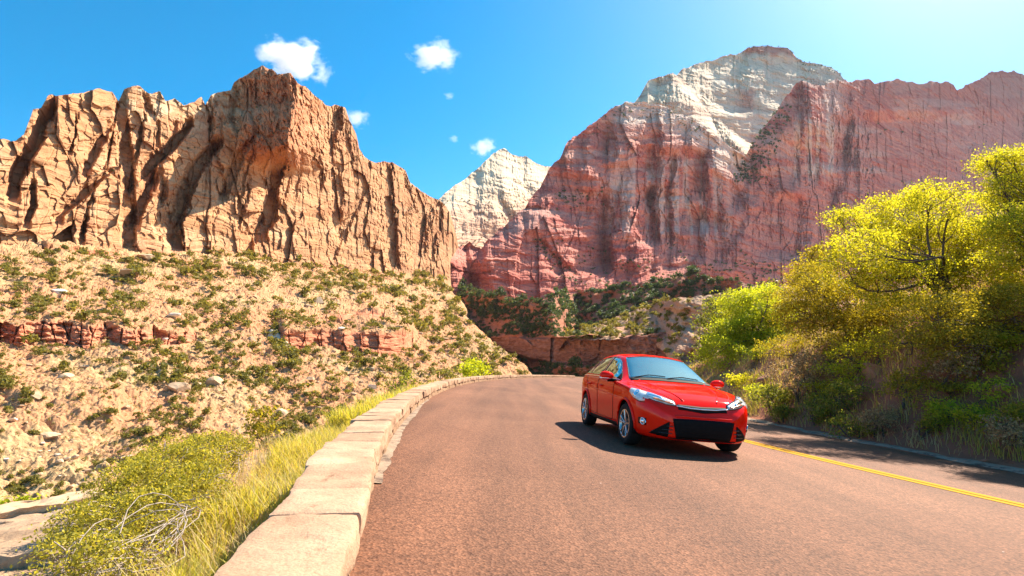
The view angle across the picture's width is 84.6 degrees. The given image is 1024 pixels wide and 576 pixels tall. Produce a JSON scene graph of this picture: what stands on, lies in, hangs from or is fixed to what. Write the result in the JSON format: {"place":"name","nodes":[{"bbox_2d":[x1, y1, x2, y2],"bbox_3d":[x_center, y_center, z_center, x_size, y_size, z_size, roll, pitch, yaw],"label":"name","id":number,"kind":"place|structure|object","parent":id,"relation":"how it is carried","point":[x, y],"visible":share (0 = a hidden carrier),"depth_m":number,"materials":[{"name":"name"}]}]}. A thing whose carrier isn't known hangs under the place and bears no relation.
{"place":"outdoors","nodes":[
{"label":"outdoors","id":0,"kind":"place"},
{"bbox_2d":[0,406,364,575],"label":"verge","id":1,"kind":"structure","parent":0,"point":[12,572],"depth_m":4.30,"materials":[{"name":"plant"}]},
{"bbox_2d":[0,492,46,504],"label":"bush","id":2,"kind":"object","parent":1,"relation":"on","point":[25,497],"visible":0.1,"depth_m":7.97,"materials":[{"name":"green plant"}]},
{"bbox_2d":[0,486,133,518],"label":"rock slab","id":3,"kind":"object","parent":1,"relation":"on","point":[12,509],"visible":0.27,"depth_m":5.78,"materials":[{"name":"stone"}]},
{"bbox_2d":[0,489,206,570],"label":"rock slab","id":4,"kind":"object","parent":1,"relation":"on","point":[14,530],"visible":0.18,"depth_m":4.83,"materials":[{"name":"stone"}]},
{"bbox_2d":[10,428,265,575],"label":"bush","id":5,"kind":"object","parent":1,"relation":"on","point":[171,492],"visible":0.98,"depth_m":4.29,"materials":[{"name":"green plant"}]},
{"bbox_2d":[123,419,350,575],"bbox_3d":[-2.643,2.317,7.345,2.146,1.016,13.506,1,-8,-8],"label":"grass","id":6,"kind":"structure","parent":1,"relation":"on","point":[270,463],"depth_m":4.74,"materials":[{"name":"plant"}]},
{"bbox_2d":[232,402,289,450],"bbox_3d":[-5.545,3.618,12.282,1.037,2.260,1.058,-5,-9,31],"label":"bush","id":7,"kind":"object","parent":1,"relation":"on","point":[260,428],"visible":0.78,"depth_m":12.29,"materials":[{"name":"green plant"}]},
{"bbox_2d":[376,368,419,391],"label":"bush","id":8,"kind":"object","parent":1,"relation":"on","point":[406,376],"visible":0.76,"depth_m":20.11,"materials":[{"name":"green plant"}]},
{"bbox_2d":[214,375,583,575],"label":"stone wall","id":9,"kind":"structure","parent":1,"relation":"on","point":[314,523],"depth_m":2.96,"materials":[{"name":"stone"}]},
{"bbox_2d":[320,374,510,430],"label":"grass","id":10,"kind":"structure","parent":1,"relation":"on","point":[351,413],"depth_m":12.32,"materials":[{"name":"plant"}]},
{"bbox_2d":[428,365,458,379],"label":"bush","id":11,"kind":"object","parent":1,"relation":"on","point":[444,373],"visible":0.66,"depth_m":34.04,"materials":[{"name":"green plant"}]},
{"bbox_2d":[456,355,494,376],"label":"bush","id":12,"kind":"object","parent":1,"relation":"on","point":[471,367],"visible":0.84,"depth_m":38.82,"materials":[{"name":"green plant"}]},
{"bbox_2d":[0,65,457,283],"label":"cliff","id":13,"kind":"structure","parent":0,"point":[255,184],"depth_m":279.92,"materials":[{"name":"beige stone"}]},
{"bbox_2d":[0,238,531,503],"bbox_3d":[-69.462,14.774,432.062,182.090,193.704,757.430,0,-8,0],"label":"hillside","id":14,"kind":"structure","parent":0,"point":[75,333],"depth_m":134.74,"materials":[{"name":"soil"}]},
{"bbox_2d":[0,368,7,375],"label":"shrub","id":15,"kind":"object","parent":14,"relation":"on","point":[2,370],"visible":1,"depth_m":92.30,"materials":[{"name":"green plant"}]},
{"bbox_2d":[2,404,13,412],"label":"shrub","id":16,"kind":"object","parent":14,"relation":"on","point":[6,408],"visible":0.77,"depth_m":84.08,"materials":[{"name":"green plant"}]},
{"bbox_2d":[0,376,17,389],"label":"shrub","id":17,"kind":"object","parent":14,"relation":"on","point":[8,383],"visible":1,"depth_m":89.43,"materials":[{"name":"green plant"}]},
{"bbox_2d":[5,487,17,493],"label":"shrub","id":18,"kind":"object","parent":14,"relation":"on","point":[10,490],"visible":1,"depth_m":69.12,"materials":[{"name":"green plant"}]},
{"bbox_2d":[6,480,17,486],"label":"shrub","id":19,"kind":"object","parent":14,"relation":"on","point":[13,482],"visible":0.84,"depth_m":71.15,"materials":[{"name":"green plant"}]},
{"bbox_2d":[8,374,19,380],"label":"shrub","id":20,"kind":"object","parent":14,"relation":"on","point":[12,376],"visible":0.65,"depth_m":93.63,"materials":[{"name":"green plant"}]},
{"bbox_2d":[18,476,27,485],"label":"shrub","id":21,"kind":"object","parent":14,"relation":"on","point":[23,479],"visible":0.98,"depth_m":71.89,"materials":[{"name":"green plant"}]},
{"bbox_2d":[18,389,35,398],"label":"shrub","id":22,"kind":"object","parent":14,"relation":"on","point":[24,393],"visible":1,"depth_m":88.20,"materials":[{"name":"green plant"}]},
{"bbox_2d":[21,396,34,403],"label":"shrub","id":23,"kind":"object","parent":14,"relation":"on","point":[28,400],"visible":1,"depth_m":86.88,"materials":[{"name":"green plant"}]},
{"bbox_2d":[26,429,41,434],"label":"shrub","id":24,"kind":"object","parent":14,"relation":"on","point":[33,431],"visible":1,"depth_m":81.30,"materials":[{"name":"green plant"}]},
{"bbox_2d":[29,474,39,481],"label":"shrub","id":25,"kind":"object","parent":14,"relation":"on","point":[35,476],"visible":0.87,"depth_m":72.34,"materials":[{"name":"green plant"}]},
{"bbox_2d":[28,391,41,399],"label":"boulder","id":26,"kind":"object","parent":14,"relation":"on","point":[37,395],"visible":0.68,"depth_m":89.31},
{"bbox_2d":[33,467,45,472],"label":"shrub","id":27,"kind":"object","parent":14,"relation":"on","point":[41,469],"visible":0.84,"depth_m":74.69,"materials":[{"name":"green plant"}]},
{"bbox_2d":[33,476,46,484],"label":"shrub","id":28,"kind":"object","parent":14,"relation":"on","point":[39,480],"visible":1,"depth_m":71.15,"materials":[{"name":"green plant"}]},
{"bbox_2d":[39,432,61,438],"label":"boulder","id":29,"kind":"object","parent":14,"relation":"on","point":[47,435],"visible":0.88,"depth_m":82.15,"materials":[{"name":"stone"}]},
{"bbox_2d":[47,488,64,496],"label":"shrub","id":30,"kind":"object","parent":14,"relation":"on","point":[59,492],"visible":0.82,"depth_m":69.51,"materials":[{"name":"green plant"}]},
{"bbox_2d":[51,288,66,293],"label":"boulder","id":31,"kind":"object","parent":14,"relation":"on","point":[57,290],"visible":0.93,"depth_m":142.09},
{"bbox_2d":[55,459,63,463],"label":"rock","id":32,"kind":"object","parent":14,"relation":"on","point":[61,461],"visible":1,"depth_m":76.68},
{"bbox_2d":[56,479,65,486],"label":"shrub","id":33,"kind":"object","parent":14,"relation":"on","point":[61,482],"visible":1,"depth_m":71.82,"materials":[{"name":"green plant"}]},
{"bbox_2d":[56,372,74,378],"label":"boulder","id":34,"kind":"object","parent":14,"relation":"on","point":[69,375],"visible":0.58,"depth_m":98.49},
{"bbox_2d":[77,391,86,397],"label":"shrub","id":35,"kind":"object","parent":14,"relation":"on","point":[82,394],"visible":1,"depth_m":92.26,"materials":[{"name":"green plant"}]},
{"bbox_2d":[80,482,94,489],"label":"shrub","id":36,"kind":"object","parent":14,"relation":"on","point":[82,486],"visible":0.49,"depth_m":71.60,"materials":[{"name":"green plant"}]},
{"bbox_2d":[90,459,103,466],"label":"shrub","id":37,"kind":"object","parent":14,"relation":"on","point":[95,462],"visible":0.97,"depth_m":78.13,"materials":[{"name":"green plant"}]},
{"bbox_2d":[100,406,118,415],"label":"shrub","id":38,"kind":"object","parent":14,"relation":"on","point":[111,410],"visible":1,"depth_m":90.37,"materials":[{"name":"green plant"}]},
{"bbox_2d":[119,432,130,438],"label":"shrub","id":39,"kind":"object","parent":14,"relation":"on","point":[123,435],"visible":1,"depth_m":86.59,"materials":[{"name":"green plant"}]},
{"bbox_2d":[119,269,138,277],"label":"boulder","id":40,"kind":"object","parent":14,"relation":"on","point":[122,272],"visible":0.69,"depth_m":172.22,"materials":[{"name":"stone"}]},
{"bbox_2d":[128,443,138,449],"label":"shrub","id":41,"kind":"object","parent":14,"relation":"on","point":[133,445],"visible":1,"depth_m":84.00,"materials":[{"name":"green plant"}]},
{"bbox_2d":[128,427,143,436],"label":"shrub","id":42,"kind":"object","parent":14,"relation":"on","point":[135,430],"visible":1,"depth_m":87.87,"materials":[{"name":"green plant"}]},
{"bbox_2d":[139,437,150,442],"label":"shrub","id":43,"kind":"object","parent":14,"relation":"on","point":[145,439],"visible":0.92,"depth_m":86.09,"materials":[{"name":"green plant"}]},
{"bbox_2d":[142,425,153,433],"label":"shrub","id":44,"kind":"object","parent":14,"relation":"on","point":[147,429],"visible":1,"depth_m":88.92,"materials":[{"name":"green plant"}]},
{"bbox_2d":[138,254,158,260],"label":"boulder","id":45,"kind":"object","parent":14,"relation":"on","point":[147,257],"visible":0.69,"depth_m":209.08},
{"bbox_2d":[156,431,170,437],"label":"shrub","id":46,"kind":"object","parent":14,"relation":"on","point":[165,433],"visible":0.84,"depth_m":89.21,"materials":[{"name":"green plant"}]},
{"bbox_2d":[161,427,179,433],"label":"shrub","id":47,"kind":"object","parent":14,"relation":"on","point":[175,431],"visible":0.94,"depth_m":92.23,"materials":[{"name":"green plant"}]},
{"bbox_2d":[167,313,180,317],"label":"boulder","id":48,"kind":"object","parent":14,"relation":"on","point":[173,315],"visible":0.94,"depth_m":146.19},
{"bbox_2d":[167,382,190,391],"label":"boulder","id":49,"kind":"object","parent":14,"relation":"on","point":[178,386],"visible":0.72,"depth_m":108.11,"materials":[{"name":"stone"}]},
{"bbox_2d":[205,376,223,385],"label":"boulder","id":50,"kind":"object","parent":14,"relation":"on","point":[214,380],"visible":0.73,"depth_m":116.76,"materials":[{"name":"stone"}]},
{"bbox_2d":[0,250,511,461],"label":"rubble","id":51,"kind":"object","parent":14,"relation":"on","point":[220,397],"visible":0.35,"depth_m":141.86,"materials":[{"name":"stone"}]},
{"bbox_2d":[0,247,520,502],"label":"dry tufts","id":52,"kind":"object","parent":14,"relation":"on","point":[196,356],"visible":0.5,"depth_m":133.66,"materials":[{"name":"plant"}]},
{"bbox_2d":[0,244,529,449],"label":"shrubbery","id":53,"kind":"object","parent":14,"relation":"on","point":[292,360],"visible":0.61,"depth_m":162.65,"materials":[{"name":"green plant"}]},
{"bbox_2d":[267,329,290,347],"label":"boulder","id":54,"kind":"object","parent":14,"relation":"on","point":[277,335],"visible":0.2,"depth_m":165.68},
{"bbox_2d":[273,408,287,415],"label":"boulder","id":55,"kind":"object","parent":14,"relation":"on","point":[284,412],"visible":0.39,"depth_m":116.72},
{"bbox_2d":[315,297,323,303],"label":"boulder","id":56,"kind":"object","parent":14,"relation":"on","point":[320,301],"visible":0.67,"depth_m":235.20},
{"bbox_2d":[438,148,550,247],"bbox_3d":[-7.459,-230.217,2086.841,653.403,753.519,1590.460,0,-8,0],"label":"mountain","id":57,"kind":"structure","parent":0,"point":[504,180],"depth_m":1974.28,"materials":[{"name":"white stone"}]},
{"bbox_2d":[0,0,1023,198],"label":"sky","id":58,"kind":"structure","parent":0,"point":[432,89],"materials":[{"name":"blue"}]},
{"bbox_2d":[461,272,776,376],"bbox_3d":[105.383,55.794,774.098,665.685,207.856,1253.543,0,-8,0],"label":"terrain","id":59,"kind":"structure","parent":0,"point":[547,348],"depth_m":330.54,"materials":[{"name":"red soil"}]},
{"bbox_2d":[456,264,772,376],"bbox_3d":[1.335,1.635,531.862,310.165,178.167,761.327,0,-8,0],"label":"woods","id":60,"kind":"object","parent":59,"relation":"on","point":[571,306],"visible":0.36,"depth_m":387.74,"materials":[{"name":"green plant"}]},
{"bbox_2d":[350,378,1023,575],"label":"road","id":61,"kind":"structure","parent":0,"point":[523,477],"depth_m":5.00,"materials":[{"name":"asphalt"}]},
{"bbox_2d":[374,399,427,482],"bbox_3d":[-1.725,2.267,9.664,0.216,0.092,9.998,1,-8,-6],"label":"gutter","id":62,"kind":"object","parent":61,"relation":"on","point":[385,461],"visible":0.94,"depth_m":6.61,"materials":[{"name":"concrete"}]},
{"bbox_2d":[581,354,747,451],"bbox_3d":[2.543,1.950,10.232,2.240,1.475,4.401,5,-8,-5],"label":"car","id":63,"kind":"object","parent":61,"relation":"on","point":[634,398],"visible":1,"depth_m":8.66,"materials":[{"name":"red paint"}]},
{"bbox_2d":[744,439,1023,507],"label":"road markings","id":64,"kind":"object","parent":61,"relation":"on","point":[928,484],"visible":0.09,"depth_m":7.65,"materials":[{"name":"yellow paint"}]},
{"bbox_2d":[747,417,1023,473],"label":"kerb","id":65,"kind":"structure","parent":61,"relation":"on","point":[994,466],"depth_m":11.28,"materials":[{"name":"grey concrete"}]},
{"bbox_2d":[634,73,751,154],"bbox_3d":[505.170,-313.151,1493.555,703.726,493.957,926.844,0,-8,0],"label":"mountain","id":66,"kind":"structure","parent":0,"point":[675,94],"depth_m":1445.45,"materials":[{"name":"white stone"}]},
{"bbox_2d":[564,284,827,365],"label":"hill","id":67,"kind":"structure","parent":0,"point":[685,342],"depth_m":211.52,"materials":[{"name":"soil"}]},
{"bbox_2d":[563,277,823,363],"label":"shrubbery","id":68,"kind":"object","parent":67,"relation":"on","point":[612,323],"visible":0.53,"depth_m":251.51,"materials":[{"name":"green plant"}]},
{"bbox_2d":[450,70,1023,300],"bbox_3d":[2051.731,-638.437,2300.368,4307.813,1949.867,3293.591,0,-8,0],"label":"mountain","id":69,"kind":"structure","parent":0,"point":[660,180],"depth_m":973.36,"materials":[{"name":"red stone"}]},
{"bbox_2d":[53,45,986,289],"bbox_3d":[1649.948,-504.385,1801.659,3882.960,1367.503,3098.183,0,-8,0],"label":"shrubbery","id":70,"kind":"object","parent":69,"relation":"on","point":[745,165],"visible":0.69,"depth_m":968.76,"materials":[{"name":"green plant"}]},
{"bbox_2d":[677,45,844,144],"bbox_3d":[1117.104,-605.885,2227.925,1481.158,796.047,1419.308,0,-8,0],"label":"mountain","id":71,"kind":"structure","parent":0,"point":[743,94],"depth_m":2040.76,"materials":[{"name":"white stone"}]},
{"bbox_2d":[691,251,1023,468],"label":"embankment","id":72,"kind":"structure","parent":0,"point":[966,452],"depth_m":13.04,"materials":[{"name":"soil"}]},
{"bbox_2d":[686,290,735,371],"bbox_3d":[11.455,2.410,31.146,3.386,4.719,4.233,0,-8,0],"label":"tree","id":73,"kind":"object","parent":72,"relation":"on","point":[703,324],"visible":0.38,"depth_m":31.63,"materials":[{"name":"green plant"}]},
{"bbox_2d":[719,372,763,390],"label":"bush","id":74,"kind":"object","parent":72,"relation":"on","point":[736,380],"visible":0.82,"depth_m":21.13,"materials":[{"name":"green plant"}]},
{"bbox_2d":[687,281,807,372],"bbox_3d":[10.997,1.847,26.904,6.194,4.613,5.147,0,-8,0],"label":"tree","id":75,"kind":"object","parent":72,"relation":"on","point":[739,325],"visible":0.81,"depth_m":26.13,"materials":[{"name":"green plant"}]},
{"bbox_2d":[733,341,775,365],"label":"bush","id":76,"kind":"object","parent":72,"relation":"on","point":[757,354],"visible":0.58,"depth_m":23.03,"materials":[{"name":"green plant"}]},
{"bbox_2d":[739,382,772,400],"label":"bush","id":77,"kind":"object","parent":72,"relation":"on","point":[749,388],"visible":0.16,"depth_m":18.94,"materials":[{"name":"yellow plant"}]},
{"bbox_2d":[757,372,775,384],"bbox_3d":[9.204,3.259,20.006,0.857,0.576,0.778,-6,-10,39],"label":"boulder","id":78,"kind":"object","parent":72,"relation":"on","point":[765,376],"visible":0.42,"depth_m":19.87,"materials":[{"name":"stone"}]},
{"bbox_2d":[743,380,794,409],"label":"bush","id":79,"kind":"object","parent":72,"relation":"on","point":[781,396],"visible":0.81,"depth_m":16.95,"materials":[{"name":"green plant"}]},
{"bbox_2d":[767,401,799,423],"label":"bush","id":80,"kind":"object","parent":72,"relation":"on","point":[783,411],"visible":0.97,"depth_m":16.01,"materials":[{"name":"green plant"}]},
{"bbox_2d":[752,334,819,367],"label":"bush","id":81,"kind":"object","parent":72,"relation":"on","point":[790,349],"visible":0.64,"depth_m":20.92,"materials":[{"name":"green plant"}]},
{"bbox_2d":[761,353,837,403],"bbox_3d":[8.826,2.745,16.834,1.990,1.672,2.667,0,-8,0],"label":"bush","id":82,"kind":"object","parent":72,"relation":"on","point":[801,371],"visible":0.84,"depth_m":16.55,"materials":[{"name":"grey plant"}]},
{"bbox_2d":[779,242,845,293],"bbox_3d":[16.804,-0.253,31.369,3.508,4.784,3.108,0,-8,0],"label":"tree","id":83,"kind":"object","parent":72,"relation":"on","point":[813,251],"visible":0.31,"depth_m":31.65,"materials":[{"name":"green plant"}]},
{"bbox_2d":[795,375,840,402],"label":"bush","id":84,"kind":"object","parent":72,"relation":"on","point":[816,385],"visible":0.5,"depth_m":15.82,"materials":[{"name":"green plant"}]},
{"bbox_2d":[791,339,854,369],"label":"bush","id":85,"kind":"object","parent":72,"relation":"on","point":[807,352],"visible":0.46,"depth_m":16.93,"materials":[{"name":"green plant"}]},
{"bbox_2d":[798,392,851,428],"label":"bush","id":86,"kind":"object","parent":72,"relation":"on","point":[820,412],"visible":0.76,"depth_m":14.47,"materials":[{"name":"green plant"}]},
{"bbox_2d":[806,355,875,382],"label":"bush","id":87,"kind":"object","parent":72,"relation":"on","point":[841,370],"visible":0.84,"depth_m":15.34,"materials":[{"name":"green plant"}]},
{"bbox_2d":[757,260,933,355],"bbox_3d":[10.437,0.785,17.358,5.387,3.247,3.897,0,-8,0],"label":"tree","id":88,"kind":"object","parent":72,"relation":"on","point":[833,297],"visible":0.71,"depth_m":17.14,"materials":[{"name":"green plant"}]},
{"bbox_2d":[816,378,878,411],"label":"bush","id":89,"kind":"object","parent":72,"relation":"on","point":[847,390],"visible":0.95,"depth_m":14.21,"materials":[{"name":"green plant"}]},
{"bbox_2d":[822,409,886,439],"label":"bush","id":90,"kind":"object","parent":72,"relation":"on","point":[840,423],"visible":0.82,"depth_m":13.04,"materials":[{"name":"green plant"}]},
{"bbox_2d":[687,280,1023,461],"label":"grass","id":91,"kind":"structure","parent":72,"relation":"on","point":[937,425],"depth_m":13.79,"materials":[{"name":"plant"}]},
{"bbox_2d":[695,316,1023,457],"bbox_3d":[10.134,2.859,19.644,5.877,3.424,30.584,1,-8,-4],"label":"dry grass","id":92,"kind":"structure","parent":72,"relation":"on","point":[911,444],"depth_m":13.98,"materials":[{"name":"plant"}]},
{"bbox_2d":[818,326,909,372],"bbox_3d":[9.580,1.733,15.396,2.131,1.469,2.003,0,-8,0],"label":"bush","id":93,"kind":"object","parent":72,"relation":"on","point":[857,348],"visible":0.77,"depth_m":15.43,"materials":[{"name":"green plant"}]},
{"bbox_2d":[861,362,880,379],"bbox_3d":[9.655,2.263,15.024,0.542,0.519,0.599,8,1,4],"label":"boulder","id":94,"kind":"object","parent":72,"relation":"on","point":[869,370],"visible":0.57,"depth_m":14.92,"materials":[{"name":"stone"}]},
{"bbox_2d":[848,404,907,436],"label":"bush","id":95,"kind":"object","parent":72,"relation":"on","point":[871,417],"visible":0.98,"depth_m":12.62,"materials":[{"name":"grey plant"}]},
{"bbox_2d":[806,175,1022,315],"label":"tree","id":96,"kind":"object","parent":72,"relation":"on","point":[942,270],"visible":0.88,"depth_m":14.78,"materials":[{"name":"green plant"}]},
{"bbox_2d":[876,362,954,408],"bbox_3d":[9.319,2.252,12.973,1.607,1.123,1.365,-6,-10,39],"label":"bush","id":97,"kind":"object","parent":72,"relation":"on","point":[896,377],"visible":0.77,"depth_m":12.96,"materials":[{"name":"green plant"}]},
{"bbox_2d":[909,412,957,440],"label":"bush","id":98,"kind":"object","parent":72,"relation":"on","point":[928,423],"visible":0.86,"depth_m":11.67,"materials":[{"name":"green plant"}]},
{"bbox_2d":[898,380,976,409],"bbox_3d":[9.222,2.373,12.310,1.685,0.856,1.121,0,-8,0],"label":"bush","id":99,"kind":"object","parent":72,"relation":"on","point":[950,387],"visible":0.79,"depth_m":12.22,"materials":[{"name":"green plant"}]},
{"bbox_2d":[918,396,967,432],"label":"bush","id":100,"kind":"object","parent":72,"relation":"on","point":[941,412],"visible":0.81,"depth_m":11.74,"materials":[{"name":"green plant"}]},
{"bbox_2d":[864,280,1023,378],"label":"tree","id":101,"kind":"object","parent":72,"relation":"on","point":[938,336],"visible":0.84,"depth_m":12.33,"materials":[{"name":"green plant"}]},
{"bbox_2d":[916,343,993,390],"bbox_3d":[9.649,1.786,12.391,1.388,1.184,1.421,3,-8,-23],"label":"bush","id":102,"kind":"object","parent":72,"relation":"on","point":[940,367],"visible":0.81,"depth_m":12.21,"materials":[{"name":"grey plant"}]},
{"bbox_2d":[943,402,1007,433],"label":"bush","id":103,"kind":"object","parent":72,"relation":"on","point":[969,414],"visible":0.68,"depth_m":11.12,"materials":[{"name":"green plant"}]},
{"bbox_2d":[955,322,1019,361],"bbox_3d":[10.702,1.287,12.663,1.448,1.091,1.126,-3,-8,21],"label":"bush","id":104,"kind":"object","parent":72,"relation":"on","point":[988,350],"visible":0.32,"depth_m":12.45,"materials":[{"name":"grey plant"}]},
{"bbox_2d":[958,350,1019,388],"bbox_3d":[10.433,1.930,12.210,1.342,1.146,1.204,-4,-9,28],"label":"bush","id":105,"kind":"object","parent":72,"relation":"on","point":[993,366],"visible":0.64,"depth_m":12.00,"materials":[{"name":"green plant"}]},
{"bbox_2d":[957,143,1023,309],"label":"tree","id":106,"kind":"object","parent":72,"relation":"on","point":[1008,195],"visible":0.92,"depth_m":13.26,"materials":[{"name":"green plant"}]},
{"bbox_2d":[960,372,1021,404],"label":"bush","id":107,"kind":"object","parent":72,"relation":"on","point":[984,385],"visible":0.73,"depth_m":11.43,"materials":[{"name":"green plant"}]},
{"bbox_2d":[962,410,1023,451],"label":"bush","id":108,"kind":"object","parent":72,"relation":"on","point":[1012,428],"visible":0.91,"depth_m":10.04,"materials":[{"name":"grey plant"}]},
{"bbox_2d":[984,383,1012,399],"bbox_3d":[10.096,2.223,11.665,0.508,0.450,0.612,-6,-17,5],"label":"boulder","id":109,"kind":"object","parent":72,"relation":"on","point":[1000,390],"visible":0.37,"depth_m":11.48,"materials":[{"name":"stone"}]},
{"bbox_2d":[990,396,1023,425],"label":"bush","id":110,"kind":"object","parent":72,"relation":"on","point":[1014,409],"visible":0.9,"depth_m":10.44,"materials":[{"name":"green plant"}]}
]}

